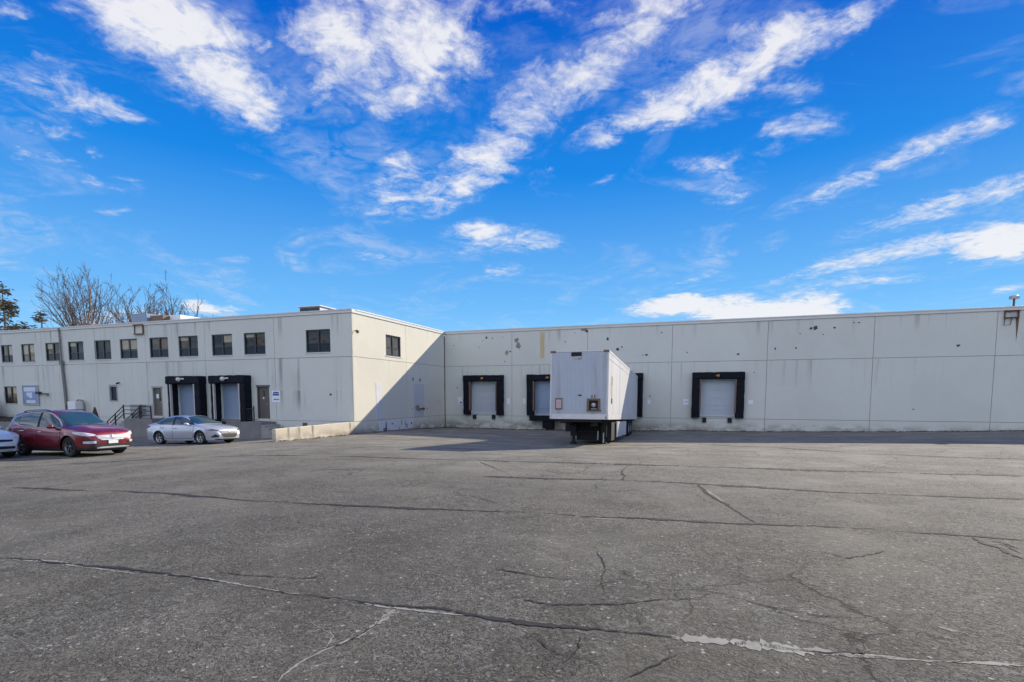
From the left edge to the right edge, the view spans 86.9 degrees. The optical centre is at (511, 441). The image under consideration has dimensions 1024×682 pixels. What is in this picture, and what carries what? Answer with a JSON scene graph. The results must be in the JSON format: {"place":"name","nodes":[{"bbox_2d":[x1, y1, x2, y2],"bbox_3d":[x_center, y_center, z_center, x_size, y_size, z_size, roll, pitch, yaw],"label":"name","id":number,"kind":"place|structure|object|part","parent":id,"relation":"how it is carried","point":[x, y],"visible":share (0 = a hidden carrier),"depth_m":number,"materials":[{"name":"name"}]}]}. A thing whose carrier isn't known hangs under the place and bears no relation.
{"place":"outdoors","nodes":[
{"label":"outdoors","id":0,"kind":"place"},
{"bbox_2d":[92,407,99,417],"bbox_3d":[-28.619,-1.405,37.149,0.864,2.007,0.853,2,5,19],"label":"shrub","id":1,"kind":"object","parent":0,"point":[95,412],"visible":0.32,"depth_m":37.04,"materials":[{"name":"brown plant"}]},
{"bbox_2d":[0,413,1023,681],"bbox_3d":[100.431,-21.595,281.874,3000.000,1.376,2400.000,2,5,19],"label":"parking lot","id":2,"kind":"structure","parent":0,"point":[204,629],"depth_m":5.97,"materials":[{"name":"grey asphalt"}]},
{"bbox_2d":[0,422,10,430],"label":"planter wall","id":3,"kind":"structure","parent":2,"relation":"on","point":[4,425],"depth_m":39.72,"materials":[{"name":"concrete"}]},
{"bbox_2d":[0,416,13,421],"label":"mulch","id":4,"kind":"object","parent":3,"relation":"in","point":[5,419],"visible":0.34,"depth_m":41.18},
{"bbox_2d":[0,426,19,456],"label":"parked hatchback","id":5,"kind":"object","parent":2,"relation":"on","point":[9,443],"visible":1,"depth_m":19.20,"materials":[{"name":"white paint"}]},
{"bbox_2d":[0,281,34,330],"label":"conifer","id":6,"kind":"object","parent":2,"relation":"on","point":[7,307],"visible":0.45,"depth_m":77.66,"materials":[{"name":"green plant"}]},
{"bbox_2d":[30,310,47,328],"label":"conifer","id":7,"kind":"object","parent":2,"relation":"on","point":[38,320],"visible":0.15,"depth_m":74.97,"materials":[{"name":"green plant"}]},
{"bbox_2d":[6,409,131,456],"bbox_3d":[-16.840,-0.372,20.585,4.730,1.751,2.255,2,5,19],"label":"parked suv","id":8,"kind":"object","parent":2,"relation":"on","point":[72,432],"visible":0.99,"depth_m":19.82,"materials":[{"name":"red paint"}]},
{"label":"side window","id":9,"kind":"part","parent":8,"relation":"part of","materials":[{"name":"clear glass"}]},
{"bbox_3d":[-17.913,-0.205,20.011,1.000,0.734,0.100,2,5,19],"label":"door","id":10,"kind":"part","parent":8,"relation":"part of","materials":[{"name":"red paint"}]},
{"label":"side window","id":11,"kind":"part","parent":8,"relation":"part of","materials":[{"name":"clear glass"}]},
{"bbox_3d":[-16.826,-0.164,19.623,1.270,0.703,0.108,2,5,19],"label":"door","id":12,"kind":"part","parent":8,"relation":"part of","materials":[{"name":"red paint"}]},
{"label":"side window","id":13,"kind":"part","parent":8,"relation":"part of","materials":[{"name":"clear glass"}]},
{"bbox_2d":[66,399,85,409],"bbox_3d":[-31.828,-1.866,39.501,1.559,2.527,0.550,2,5,19],"label":"utility cabinet","id":14,"kind":"object","parent":2,"relation":"on","point":[78,404],"visible":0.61,"depth_m":39.27,"materials":[{"name":"white metal"}]},
{"bbox_2d":[31,263,121,327],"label":"bare tree","id":15,"kind":"object","parent":2,"relation":"on","point":[75,319],"visible":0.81,"depth_m":71.84,"materials":[{"name":"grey plant"}]},
{"bbox_2d":[94,274,177,323],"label":"bare tree","id":16,"kind":"object","parent":2,"relation":"on","point":[117,317],"visible":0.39,"depth_m":68.69,"materials":[{"name":"brown plant"}]},
{"bbox_2d":[118,418,165,436],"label":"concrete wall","id":17,"kind":"structure","parent":2,"relation":"on","point":[137,427],"depth_m":36.14,"materials":[{"name":"grey concrete"}]},
{"bbox_2d":[107,405,151,424],"bbox_3d":[-25.814,-1.468,36.406,4.309,2.060,0.078,2,5,19],"label":"stair railing","id":18,"kind":"object","parent":17,"relation":"on","point":[124,413],"visible":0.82,"depth_m":36.42,"materials":[{"name":"black metal"}]},
{"bbox_2d":[128,405,145,417],"bbox_3d":[-26.423,-1.595,37.890,2.164,2.060,0.078,2,5,19],"label":"stair railing","id":19,"kind":"object","parent":17,"relation":"on","point":[141,409],"visible":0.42,"depth_m":37.62,"materials":[{"name":"black metal"}]},
{"bbox_2d":[154,269,213,317],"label":"bare tree","id":20,"kind":"object","parent":2,"relation":"on","point":[172,309],"visible":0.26,"depth_m":66.52,"materials":[{"name":"brown plant"}]},
{"bbox_2d":[146,415,239,443],"bbox_3d":[-15.896,-0.606,27.013,4.649,1.490,2.151,2,5,19],"label":"parked sedan","id":21,"kind":"object","parent":2,"relation":"on","point":[200,429],"visible":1,"depth_m":26.29,"materials":[{"name":"silver metal"}]},
{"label":"side window","id":22,"kind":"part","parent":21,"relation":"part of","materials":[{"name":"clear glass"}]},
{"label":"door","id":23,"kind":"part","parent":21,"relation":"part of","materials":[{"name":"silver metal"}]},
{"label":"door","id":24,"kind":"part","parent":21,"relation":"part of","materials":[{"name":"silver metal"}]},
{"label":"side window","id":25,"kind":"part","parent":21,"relation":"part of","materials":[{"name":"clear glass"}]},
{"bbox_2d":[239,421,282,437],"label":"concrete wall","id":26,"kind":"structure","parent":2,"relation":"on","point":[255,429],"depth_m":33.03,"materials":[{"name":"grey concrete"}]},
{"bbox_2d":[246,406,254,420],"bbox_3d":[-16.585,-1.550,34.066,0.905,1.420,0.065,2,5,19],"label":"landing railing","id":27,"kind":"object","parent":26,"relation":"on","point":[253,415],"visible":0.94,"depth_m":33.96,"materials":[{"name":"black metal"}]},
{"bbox_2d":[272,422,353,441],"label":"retaining wall","id":28,"kind":"structure","parent":2,"relation":"on","point":[313,431],"depth_m":28.63,"materials":[{"name":"beige concrete"}]},
{"bbox_2d":[0,306,1023,436],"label":"warehouse","id":29,"kind":"structure","parent":2,"relation":"on","point":[953,370],"depth_m":35.27,"materials":[{"name":"paint"}]},
{"bbox_2d":[1,345,13,362],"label":"window","id":30,"kind":"structure","parent":29,"relation":"in","point":[7,355],"depth_m":42.34,"materials":[{"name":"black glass"}]},
{"bbox_2d":[5,386,17,403],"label":"window","id":31,"kind":"structure","parent":29,"relation":"in","point":[10,391],"depth_m":42.61,"materials":[{"name":"black glass"}]},
{"bbox_2d":[21,344,34,362],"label":"window","id":32,"kind":"structure","parent":29,"relation":"in","point":[28,353],"depth_m":41.50,"materials":[{"name":"grey glass"}]},
{"bbox_2d":[22,385,39,404],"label":"sign","id":33,"kind":"object","parent":29,"relation":"attached to","point":[30,396],"visible":1,"depth_m":41.62,"materials":[{"name":"metal"}]},
{"bbox_2d":[45,342,59,361],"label":"window","id":34,"kind":"structure","parent":29,"relation":"in","point":[52,349],"depth_m":40.55,"materials":[{"name":"grey glass"}]},
{"bbox_2d":[68,341,84,360],"bbox_3d":[-31.923,-6.647,39.647,1.770,1.410,0.195,2,5,19],"label":"window","id":35,"kind":"structure","parent":29,"relation":"in","point":[76,351],"depth_m":39.67,"materials":[{"name":"black glass"}]},
{"bbox_2d":[78,286,97,325],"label":"roof mast","id":36,"kind":"object","parent":29,"relation":"on","point":[90,311],"visible":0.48,"depth_m":42.98,"materials":[{"name":"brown metal"}]},
{"bbox_2d":[95,340,111,359],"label":"window","id":37,"kind":"structure","parent":29,"relation":"in","point":[103,347],"depth_m":38.71,"materials":[{"name":"black glass"}]},
{"bbox_2d":[109,385,117,400],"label":"window","id":38,"kind":"structure","parent":29,"relation":"in","point":[113,394],"depth_m":38.70,"materials":[{"name":"glass"}]},
{"bbox_2d":[120,339,137,359],"bbox_3d":[-26.764,-6.491,37.821,1.820,1.410,0.195,2,5,19],"label":"window","id":39,"kind":"structure","parent":29,"relation":"in","point":[129,350],"depth_m":37.85,"materials":[{"name":"grey glass"}]},
{"bbox_2d":[151,386,162,417],"bbox_3d":[-24.375,-2.751,37.274,1.000,2.170,0.220,2,5,19],"label":"door","id":40,"kind":"structure","parent":29,"relation":"in","point":[156,390],"depth_m":37.31,"materials":[{"name":"metal"}]},
{"bbox_2d":[149,337,168,358],"bbox_3d":[-24.022,-6.409,36.850,1.840,1.410,0.195,2,5,19],"label":"window","id":41,"kind":"structure","parent":29,"relation":"in","point":[158,346],"depth_m":36.87,"materials":[{"name":"grey glass"}]},
{"bbox_2d":[131,313,198,321],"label":"rooftop unit","id":42,"kind":"object","parent":29,"relation":"on","point":[142,317],"visible":0.38,"depth_m":40.94,"materials":[{"name":"white metal"}]},
{"bbox_2d":[165,376,207,416],"bbox_3d":[-21.651,-2.650,35.924,2.960,3.457,0.988,2,5,19],"label":"dock door","id":43,"kind":"structure","parent":29,"relation":"in","point":[193,395],"depth_m":35.99,"materials":[{"name":"black rubber"}]},
{"bbox_2d":[178,336,198,357],"bbox_3d":[-21.483,-6.332,35.951,1.830,1.410,0.195,2,5,19],"label":"window","id":44,"kind":"structure","parent":29,"relation":"in","point":[188,345],"depth_m":35.98,"materials":[{"name":"grey glass"}]},
{"bbox_2d":[211,334,232,356],"bbox_3d":[-18.717,-6.249,34.972,1.820,1.410,0.195,2,5,19],"label":"window","id":45,"kind":"structure","parent":29,"relation":"in","point":[222,343],"depth_m":34.99,"materials":[{"name":"black glass"}]},
{"bbox_2d":[208,375,252,428],"bbox_3d":[-18.070,-2.542,34.657,2.960,3.457,0.988,2,5,19],"label":"dock door","id":46,"kind":"structure","parent":29,"relation":"in","point":[237,392],"depth_m":34.85,"materials":[{"name":"white metal"}]},
{"bbox_2d":[243,332,265,355],"bbox_3d":[-16.187,-6.172,34.077,1.810,1.410,0.195,2,5,19],"label":"window","id":47,"kind":"structure","parent":29,"relation":"in","point":[254,342],"depth_m":34.10,"materials":[{"name":"black glass"}]},
{"bbox_2d":[256,385,269,420],"bbox_3d":[-15.678,-2.464,34.198,1.060,2.260,0.220,2,5,19],"label":"door","id":48,"kind":"structure","parent":29,"relation":"in","point":[263,403],"depth_m":34.23,"materials":[{"name":"metal"}]},
{"bbox_2d":[272,391,279,401],"bbox_3d":[-14.746,-2.839,33.771,0.620,0.720,0.018,2,5,19],"label":"notice sign","id":49,"kind":"object","parent":29,"relation":"attached to","point":[275,396],"visible":1,"depth_m":33.76,"materials":[{"name":"white"}]},
{"bbox_2d":[298,305,333,311],"bbox_3d":[-12.953,-8.569,37.552,1.850,1.225,3.400,2,5,19],"label":"rooftop unit","id":50,"kind":"object","parent":29,"relation":"on","point":[311,308],"visible":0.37,"depth_m":36.01,"materials":[{"name":"metal"}]},
{"bbox_2d":[305,329,330,353],"bbox_3d":[-11.612,-6.034,32.457,1.880,1.410,0.195,2,5,19],"label":"window","id":51,"kind":"structure","parent":29,"relation":"in","point":[317,341],"depth_m":32.48,"materials":[{"name":"black glass"}]},
{"bbox_2d":[386,335,401,357],"bbox_3d":[-7.905,-6.318,35.783,0.195,1.410,1.910,2,5,19],"label":"window","id":52,"kind":"structure","parent":29,"relation":"in","point":[392,342],"depth_m":35.78,"materials":[{"name":"grey glass"}]},
{"bbox_2d":[463,375,503,418],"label":"dock door","id":53,"kind":"structure","parent":29,"relation":"in","point":[485,393],"depth_m":41.94,"materials":[{"name":"white metal"}]},
{"bbox_2d":[526,374,553,428],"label":"dock door","id":54,"kind":"structure","parent":29,"relation":"in","point":[538,386],"depth_m":40.33,"materials":[{"name":"black rubber"}]},
{"bbox_2d":[635,373,642,416],"bbox_3d":[7.577,-3.171,38.286,3.313,3.375,0.718,2,5,19],"label":"dock door","id":55,"kind":"structure","parent":29,"relation":"in","point":[640,375],"depth_m":37.63,"materials":[{"name":"black rubber"}]},
{"bbox_2d":[683,399,688,404],"bbox_3d":[11.894,-2.740,36.965,0.340,0.400,0.018,2,5,19],"label":"notice sign","id":56,"kind":"object","parent":29,"relation":"attached to","point":[685,401],"visible":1,"depth_m":36.96,"materials":[{"name":"white paper"}]},
{"bbox_2d":[691,372,744,422],"bbox_3d":[13.735,-2.987,36.106,3.311,3.378,0.718,2,5,19],"label":"dock door","id":57,"kind":"structure","parent":29,"relation":"in","point":[714,394],"depth_m":36.27,"materials":[{"name":"white metal"}]},
{"bbox_2d":[1009,295,1019,305],"bbox_3d":[29.032,-7.938,31.273,0.470,1.035,0.470,2,5,19],"label":"roof vent","id":58,"kind":"object","parent":29,"relation":"on","point":[1013,297],"visible":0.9,"depth_m":31.14,"materials":[{"name":"metal"}]},
{"bbox_2d":[11,445,1022,677],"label":"pavement crack","id":59,"kind":"object","parent":2,"relation":"on","point":[525,622],"visible":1,"depth_m":6.91,"materials":[{"name":"black asphalt"}]},
{"bbox_2d":[13,437,1023,680],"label":"crack sediment","id":60,"kind":"object","parent":2,"relation":"on","point":[763,644],"visible":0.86,"depth_m":3.87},
{"bbox_2d":[550,350,637,443],"bbox_3d":[5.223,-2.374,30.848,2.598,4.455,15.502,2,5,18],"label":"semi trailer","id":61,"kind":"object","parent":2,"relation":"on","point":[593,394],"visible":1,"depth_m":23.77,"materials":[{"name":"metal"}]},
{"bbox_2d":[279,427,1023,440],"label":"leaf litter","id":62,"kind":"object","parent":2,"relation":"on","point":[663,431],"visible":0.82,"depth_m":34.67,"materials":[{"name":"brown plant"}]},
{"bbox_2d":[0,0,1023,335],"label":"sky","id":63,"kind":"structure","parent":0,"point":[443,165],"materials":[{"name":"blue"}]}
]}

